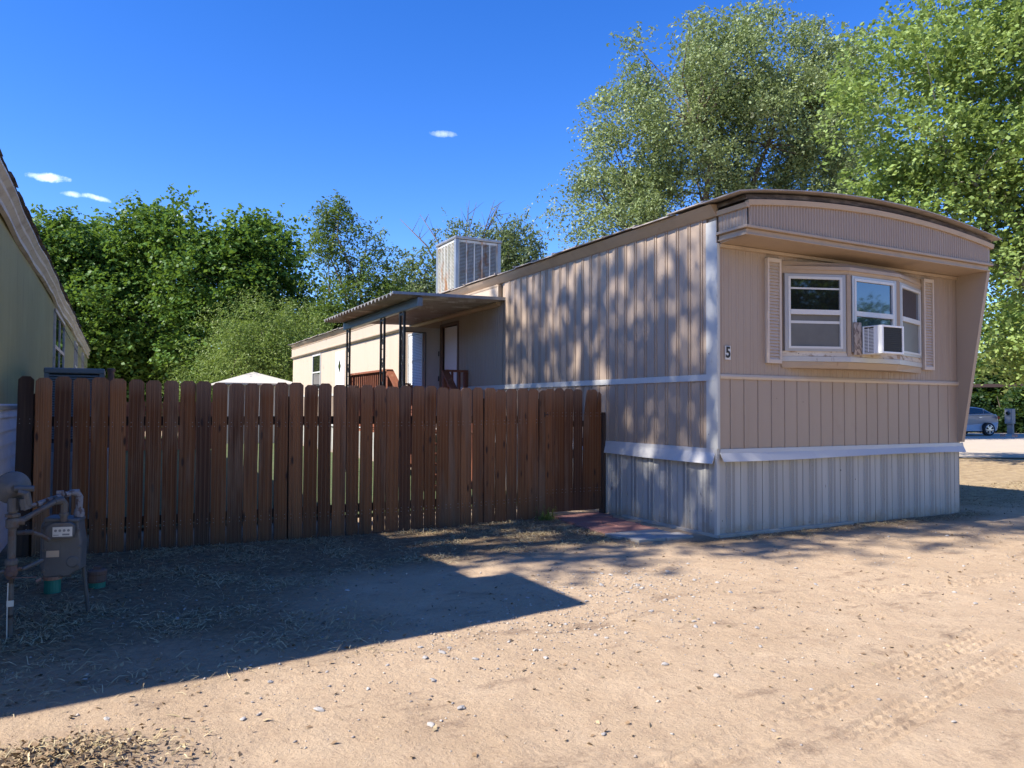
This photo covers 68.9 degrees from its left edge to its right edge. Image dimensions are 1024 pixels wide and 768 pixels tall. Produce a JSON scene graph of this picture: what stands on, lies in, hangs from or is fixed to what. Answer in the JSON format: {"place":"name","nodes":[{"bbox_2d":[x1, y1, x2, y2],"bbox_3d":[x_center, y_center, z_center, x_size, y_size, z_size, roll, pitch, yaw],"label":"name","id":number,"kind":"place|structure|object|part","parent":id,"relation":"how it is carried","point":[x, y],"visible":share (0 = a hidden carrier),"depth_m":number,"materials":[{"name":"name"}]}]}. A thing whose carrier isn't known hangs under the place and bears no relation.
{"place":"outdoors","nodes":[
{"label":"outdoors","id":0,"kind":"place"},
{"bbox_2d":[88,436,471,530],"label":"lawn","id":1,"kind":"structure","parent":0,"point":[126,464],"depth_m":13.25,"materials":[{"name":"green plant"}]},
{"bbox_2d":[126,401,211,450],"bbox_3d":[-10.806,1.274,22.687,3.900,1.520,0.060,1,-2,-28],"label":"back fence","id":2,"kind":"object","parent":1,"relation":"on","point":[127,407],"visible":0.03,"depth_m":22.73,"materials":[{"name":"brown wood"}]},
{"bbox_2d":[211,372,291,443],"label":"storage shed","id":3,"kind":"structure","parent":1,"relation":"on","point":[259,379],"depth_m":27.14,"materials":[{"name":"white plastic"}]},
{"bbox_2d":[243,390,259,442],"bbox_3d":[-9.232,1.172,26.980,0.900,1.900,0.040,1,-2,-28],"label":"door","id":4,"kind":"structure","parent":3,"relation":"in","point":[259,390],"depth_m":26.98,"materials":[{"name":"white plastic"}]},
{"bbox_2d":[350,369,471,490],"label":"wooden deck","id":5,"kind":"structure","parent":1,"relation":"on","point":[361,379],"depth_m":13.75,"materials":[{"name":"brown wood"}]},
{"bbox_2d":[324,291,505,486],"bbox_3d":[-2.025,0.195,13.988,1.980,3.237,4.430,1,-2,-28],"label":"porch canopy","id":6,"kind":"object","parent":1,"relation":"on","point":[401,308],"visible":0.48,"depth_m":13.25,"materials":[{"name":"metal"}]},
{"bbox_2d":[0,426,1023,767],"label":"ground","id":7,"kind":"structure","parent":0,"point":[988,696],"depth_m":4.19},
{"bbox_2d":[0,471,89,637],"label":"gas meter","id":8,"kind":"object","parent":7,"relation":"on","point":[63,536],"visible":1,"depth_m":4.69,"materials":[{"name":"black metal"}]},
{"bbox_2d":[0,149,90,551],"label":"mobile home","id":9,"kind":"object","parent":7,"relation":"on","point":[40,328],"visible":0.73,"depth_m":8.31,"materials":[{"name":"green"}]},
{"bbox_2d":[52,308,64,367],"bbox_3d":[-8.326,-0.611,13.716,0.045,1.270,2.600,1,-2,-28],"label":"window","id":10,"kind":"structure","parent":9,"relation":"in","point":[58,330],"depth_m":13.49,"materials":[{"name":"white glass"}]},
{"bbox_2d":[74,341,77,367],"bbox_3d":[-11.280,-0.448,19.278,0.045,1.250,1.200,1,-2,-28],"label":"window","id":11,"kind":"structure","parent":9,"relation":"in","point":[75,343],"depth_m":19.18,"materials":[{"name":"grey glass"}]},
{"bbox_2d":[81,352,83,367],"bbox_3d":[-13.413,-0.336,23.295,0.045,1.250,1.100,1,-2,-28],"label":"window","id":12,"kind":"structure","parent":9,"relation":"in","point":[82,364],"depth_m":22.83,"materials":[{"name":"grey glass"}]},
{"bbox_2d":[35,576,61,593],"bbox_3d":[-3.421,1.480,5.560,0.217,0.245,0.132,1,-2,-28],"label":"cleanout pipe","id":13,"kind":"object","parent":7,"relation":"on","point":[52,585],"visible":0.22,"depth_m":5.51,"materials":[{"name":"green plastic"}]},
{"bbox_2d":[44,367,107,518],"bbox_3d":[-5.282,0.759,9.008,0.720,1.875,0.800,1,-2,-28],"label":"air condenser","id":14,"kind":"object","parent":7,"relation":"on","point":[73,374],"visible":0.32,"depth_m":8.71,"materials":[{"name":"metal"}]},
{"bbox_2d":[28,203,161,390],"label":"cottonwood tree","id":15,"kind":"object","parent":7,"relation":"on","point":[64,247],"visible":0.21,"depth_m":40.25,"materials":[{"name":"green plant"}]},
{"bbox_2d":[87,565,106,588],"bbox_3d":[-3.190,1.505,5.738,0.136,0.208,0.136,1,-2,-28],"label":"cleanout pipe","id":16,"kind":"object","parent":7,"relation":"on","point":[97,577],"visible":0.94,"depth_m":5.69,"materials":[{"name":"green plastic"}]},
{"bbox_2d":[107,368,114,468],"bbox_3d":[-8.577,0.802,15.922,0.160,2.275,0.156,1,-2,-28],"label":"rusty pipe","id":17,"kind":"object","parent":7,"relation":"on","point":[110,371],"visible":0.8,"depth_m":15.88,"materials":[{"name":"metal"}]},
{"bbox_2d":[55,206,177,415],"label":"cottonwood tree","id":18,"kind":"object","parent":7,"relation":"on","point":[98,219],"visible":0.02,"depth_m":44.98,"materials":[{"name":"green plant"}]},
{"bbox_2d":[0,699,276,767],"bbox_3d":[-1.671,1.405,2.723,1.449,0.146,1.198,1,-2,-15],"label":"dead leaf heap","id":19,"kind":"object","parent":7,"relation":"on","point":[34,753],"visible":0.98,"depth_m":2.81,"materials":[{"name":"brown plant"}]},
{"bbox_2d":[62,183,262,412],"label":"cottonwood tree","id":20,"kind":"object","parent":7,"relation":"on","point":[157,230],"visible":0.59,"depth_m":40.23,"materials":[{"name":"green plant"}]},
{"bbox_2d":[147,203,333,388],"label":"cottonwood tree","id":21,"kind":"object","parent":7,"relation":"on","point":[266,257],"visible":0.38,"depth_m":40.74,"materials":[{"name":"green plant"}]},
{"bbox_2d":[145,277,343,401],"bbox_3d":[-10.244,-0.730,29.878,8.332,7.265,5.603,1,-2,-28],"label":"olive shrub","id":22,"kind":"object","parent":7,"relation":"on","point":[242,353],"visible":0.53,"depth_m":29.23,"materials":[{"name":"green plant"}]},
{"bbox_2d":[15,376,548,556],"bbox_3d":[-2.078,0.858,8.236,5.705,1.764,0.183,1,-2,-28],"label":"wooden fence","id":23,"kind":"object","parent":7,"relation":"on","point":[503,430],"visible":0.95,"depth_m":7.92,"materials":[{"name":"brown wood"}]},
{"bbox_2d":[313,707,323,711],"bbox_3d":[-0.885,1.490,3.416,0.046,0.018,0.038,-1,-2,44],"label":"stone","id":24,"kind":"object","parent":7,"relation":"on","point":[319,709],"visible":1,"depth_m":3.41,"materials":[{"name":"white stone"}]},
{"bbox_2d":[276,189,415,340],"bbox_3d":[-6.746,-2.922,32.908,7.167,10.995,4.575,1,-2,-28],"label":"locust tree","id":25,"kind":"object","parent":7,"relation":"on","point":[362,276],"visible":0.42,"depth_m":32.66,"materials":[{"name":"green plant"}]},
{"bbox_2d":[358,240,435,300],"bbox_3d":[-4.455,-2.433,40.106,8.313,10.589,5.922,0,-2,-5],"label":"willow tree","id":26,"kind":"object","parent":7,"relation":"on","point":[422,285],"visible":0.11,"depth_m":39.60,"materials":[{"name":"green plant"}]},
{"bbox_2d":[427,722,434,726],"bbox_3d":[-0.354,1.497,3.277,0.032,0.020,0.042,-9,8,-27],"label":"stone","id":27,"kind":"object","parent":7,"relation":"on","point":[431,724],"visible":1,"depth_m":3.27,"materials":[{"name":"white stone"}]},
{"bbox_2d":[457,705,464,709],"bbox_3d":[-0.238,1.501,3.459,0.044,0.019,0.036,1,-2,-33],"label":"stone","id":28,"kind":"object","parent":7,"relation":"on","point":[461,707],"visible":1,"depth_m":3.45,"materials":[{"name":"white stone"}]},
{"bbox_2d":[400,200,551,292],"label":"willow tree","id":29,"kind":"object","parent":7,"relation":"on","point":[521,254],"visible":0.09,"depth_m":42.69,"materials":[{"name":"green plant"}]},
{"bbox_2d":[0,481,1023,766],"bbox_3d":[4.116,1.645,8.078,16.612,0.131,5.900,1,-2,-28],"label":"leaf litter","id":30,"kind":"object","parent":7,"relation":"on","point":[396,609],"visible":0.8,"depth_m":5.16,"materials":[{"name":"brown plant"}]},
{"bbox_2d":[2,491,1023,765],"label":"pebbles","id":31,"kind":"object","parent":7,"relation":"on","point":[584,629],"visible":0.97,"depth_m":4.80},
{"bbox_2d":[534,506,556,520],"bbox_3d":[0.423,1.571,9.271,0.328,0.241,0.312,0,-2,13],"label":"grass tuft","id":32,"kind":"object","parent":7,"relation":"on","point":[547,517],"visible":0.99,"depth_m":9.25,"materials":[{"name":"green plant"}]},
{"bbox_2d":[554,514,589,519],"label":"paver","id":33,"kind":"object","parent":7,"relation":"on","point":[567,516],"visible":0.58,"depth_m":9.37,"materials":[{"name":"red brick"}]},
{"bbox_2d":[561,518,599,524],"bbox_3d":[0.836,1.673,9.027,0.350,0.042,0.350,2,-1,-28],"label":"paver","id":34,"kind":"object","parent":7,"relation":"on","point":[573,521],"visible":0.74,"depth_m":8.99,"materials":[{"name":"red brick"}]},
{"bbox_2d":[575,522,610,529],"bbox_3d":[0.970,1.668,8.690,0.350,0.043,0.350,1,-2,-29],"label":"paver","id":35,"kind":"object","parent":7,"relation":"on","point":[591,525],"visible":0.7,"depth_m":8.69,"materials":[{"name":"red brick"}]},
{"bbox_2d":[577,512,612,517],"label":"paver","id":36,"kind":"object","parent":7,"relation":"on","point":[594,514],"visible":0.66,"depth_m":9.54,"materials":[{"name":"red brick"}]},
{"bbox_2d":[599,412,604,512],"bbox_3d":[1.195,1.066,9.900,0.034,1.380,0.095,1,-2,-28],"label":"gate post","id":37,"kind":"object","parent":7,"relation":"on","point":[602,510],"visible":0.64,"depth_m":9.87,"materials":[{"name":"brown wood"}]},
{"bbox_2d":[544,388,601,512],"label":"wooden gate","id":38,"kind":"structure","parent":37,"relation":"attached to","point":[572,480],"depth_m":9.66,"materials":[{"name":"brown wood"}]},
{"bbox_2d":[588,516,623,521],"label":"paver","id":39,"kind":"object","parent":7,"relation":"on","point":[603,519],"visible":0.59,"depth_m":9.15,"materials":[{"name":"red brick"}]},
{"bbox_2d":[590,526,631,533],"bbox_3d":[1.112,1.651,8.359,0.350,0.042,0.350,1,-1,-30],"label":"paver","id":40,"kind":"object","parent":7,"relation":"on","point":[604,530],"visible":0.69,"depth_m":8.36,"materials":[{"name":"red brick"}]},
{"bbox_2d":[600,520,640,525],"bbox_3d":[1.288,1.667,8.859,0.350,0.042,0.350,1,-2,-28],"label":"paver","id":41,"kind":"object","parent":7,"relation":"on","point":[619,523],"visible":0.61,"depth_m":8.80,"materials":[{"name":"red brick"}]},
{"bbox_2d":[605,531,644,538],"bbox_3d":[1.226,1.641,8.080,0.365,0.042,0.250,2,-3,-30],"label":"paver","id":42,"kind":"object","parent":7,"relation":"on","point":[619,535],"visible":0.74,"depth_m":8.03,"materials":[{"name":"grey concrete"}]},
{"bbox_2d":[616,524,657,530],"bbox_3d":[1.421,1.658,8.523,0.350,0.042,0.350,1,-2,-29],"label":"paver","id":43,"kind":"object","parent":7,"relation":"on","point":[636,527],"visible":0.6,"depth_m":8.51,"materials":[{"name":"red brick"}]},
{"bbox_2d":[289,189,1001,537],"bbox_3d":[-1.243,0.065,18.473,5.320,3.896,22.649,1,-2,-28],"label":"mobile home","id":44,"kind":"object","parent":7,"relation":"on","point":[711,351],"visible":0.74,"depth_m":9.03,"materials":[{"name":"beige paint"}]},
{"bbox_2d":[312,353,320,389],"bbox_3d":[-6.340,-0.378,24.221,0.035,1.160,1.100,1,-2,-28],"label":"window","id":45,"kind":"structure","parent":44,"relation":"in","point":[316,359],"depth_m":24.22,"materials":[{"name":"plastic"}]},
{"bbox_2d":[335,350,344,384],"bbox_3d":[-4.995,0.066,21.667,0.036,2.030,0.950,1,-2,-28],"label":"back door","id":46,"kind":"structure","parent":44,"relation":"in","point":[340,356],"depth_m":21.62,"materials":[{"name":"white metal"}]},
{"bbox_2d":[401,326,439,415],"bbox_3d":[-1.821,-0.126,14.780,0.830,1.990,0.038,1,-2,-28],"label":"storm door","id":47,"kind":"structure","parent":44,"relation":"in","point":[422,354],"depth_m":14.81,"materials":[{"name":"metal"}]},
{"bbox_2d":[444,326,456,386],"bbox_3d":[-1.137,-0.112,14.637,0.040,2.040,0.774,1,-2,-32],"label":"entrance door","id":48,"kind":"structure","parent":44,"relation":"in","point":[450,363],"depth_m":14.72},
{"bbox_2d":[435,235,501,292],"bbox_3d":[-0.949,-2.408,16.097,1.090,1.280,1.090,1,-2,-28],"label":"evaporative cooler","id":49,"kind":"object","parent":44,"relation":"on","point":[461,261],"visible":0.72,"depth_m":15.71,"materials":[{"name":"metal"}]},
{"bbox_2d":[781,261,921,372],"bbox_3d":[4.284,-0.781,9.016,2.606,1.230,0.338,1,-2,-28],"label":"bay window","id":50,"kind":"structure","parent":44,"relation":"in","point":[827,306],"depth_m":8.65,"materials":[{"name":"white glass"}]},
{"bbox_2d":[862,325,903,355],"bbox_3d":[4.327,-0.507,8.700,0.391,0.325,0.257,1,-2,-28],"label":"window air conditioner","id":51,"kind":"object","parent":44,"relation":"attached to","point":[883,340],"depth_m":8.61,"materials":[{"name":"plastic"}]},
{"bbox_2d":[625,534,665,542],"bbox_3d":[1.401,1.636,7.878,0.365,0.042,0.250,2,-3,-30],"label":"paver","id":52,"kind":"object","parent":7,"relation":"on","point":[645,538],"visible":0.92,"depth_m":7.83,"materials":[{"name":"grey concrete"}]},
{"bbox_2d":[634,529,670,533],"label":"paver","id":53,"kind":"object","parent":7,"relation":"on","point":[654,531],"visible":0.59,"depth_m":8.25,"materials":[{"name":"grey concrete"}]},
{"bbox_2d":[652,532,693,540],"bbox_3d":[1.736,1.649,8.056,0.365,0.042,0.250,2,-2,-29],"label":"paver","id":54,"kind":"object","parent":7,"relation":"on","point":[673,536],"visible":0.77,"depth_m":8.01,"materials":[{"name":"grey concrete"}]},
{"bbox_2d":[523,0,921,249],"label":"elm tree","id":55,"kind":"object","parent":7,"relation":"on","point":[758,100],"visible":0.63,"depth_m":30.87,"materials":[{"name":"green plant"}]},
{"bbox_2d":[798,0,1023,400],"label":"maple tree","id":56,"kind":"object","parent":7,"relation":"on","point":[986,185],"visible":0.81,"depth_m":17.45,"materials":[{"name":"green plant"}]},
{"bbox_2d":[968,385,1023,432],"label":"ivy hedge","id":57,"kind":"object","parent":7,"relation":"on","point":[1016,403],"visible":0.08,"depth_m":42.91,"materials":[{"name":"green plant"}]},
{"bbox_2d":[972,340,1023,409],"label":"evergreen screen","id":58,"kind":"object","parent":7,"relation":"on","point":[992,395],"visible":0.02,"depth_m":53.45,"materials":[{"name":"green plant"}]},
{"bbox_2d":[974,290,1023,389],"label":"cottonwood tree","id":59,"kind":"object","parent":7,"relation":"on","point":[989,319],"visible":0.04,"depth_m":55.20,"materials":[{"name":"green plant"}]},
{"bbox_2d":[0,481,1023,718],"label":"dry grass","id":60,"kind":"structure","parent":0,"point":[238,577],"depth_m":5.94,"materials":[{"name":"plant"}]},
{"bbox_2d":[0,0,1023,345],"label":"sky","id":61,"kind":"structure","parent":0,"point":[407,110],"materials":[{"name":"blue"}]},
{"bbox_2d":[959,432,1023,457],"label":"gravel road","id":62,"kind":"structure","parent":0,"point":[981,445],"depth_m":27.28,"materials":[{"name":"beige gravel"}]},
{"bbox_2d":[966,407,999,435],"bbox_3d":[22.607,1.911,38.528,4.678,1.490,1.866,1,-2,-12],"label":"parked car","id":63,"kind":"object","parent":62,"relation":"on","point":[984,422],"visible":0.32,"depth_m":37.98,"materials":[{"name":"blue metal"}]},
{"bbox_3d":[23.552,1.368,37.949,0.970,0.330,0.175,1,-2,-12],"label":"side window","id":64,"kind":"part","parent":63,"relation":"part of","materials":[{"name":"blue glass"}]},
{"bbox_2d":[973,384,1022,387],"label":"carport","id":65,"kind":"object","parent":62,"relation":"on","point":[987,386],"depth_m":46.13,"materials":[{"name":"black metal"}]},
{"bbox_2d":[1000,434,1017,436],"bbox_3d":[28.807,2.502,34.381,10.594,0.170,0.161,-1,-2,30],"label":"brick edging","id":66,"kind":"object","parent":62,"relation":"on","point":[1004,435],"visible":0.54,"depth_m":36.73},
{"bbox_2d":[1005,409,1014,433],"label":"utility post","id":67,"kind":"object","parent":62,"relation":"on","point":[1010,418],"visible":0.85,"depth_m":40.58,"materials":[{"name":"grey metal"}]}
]}

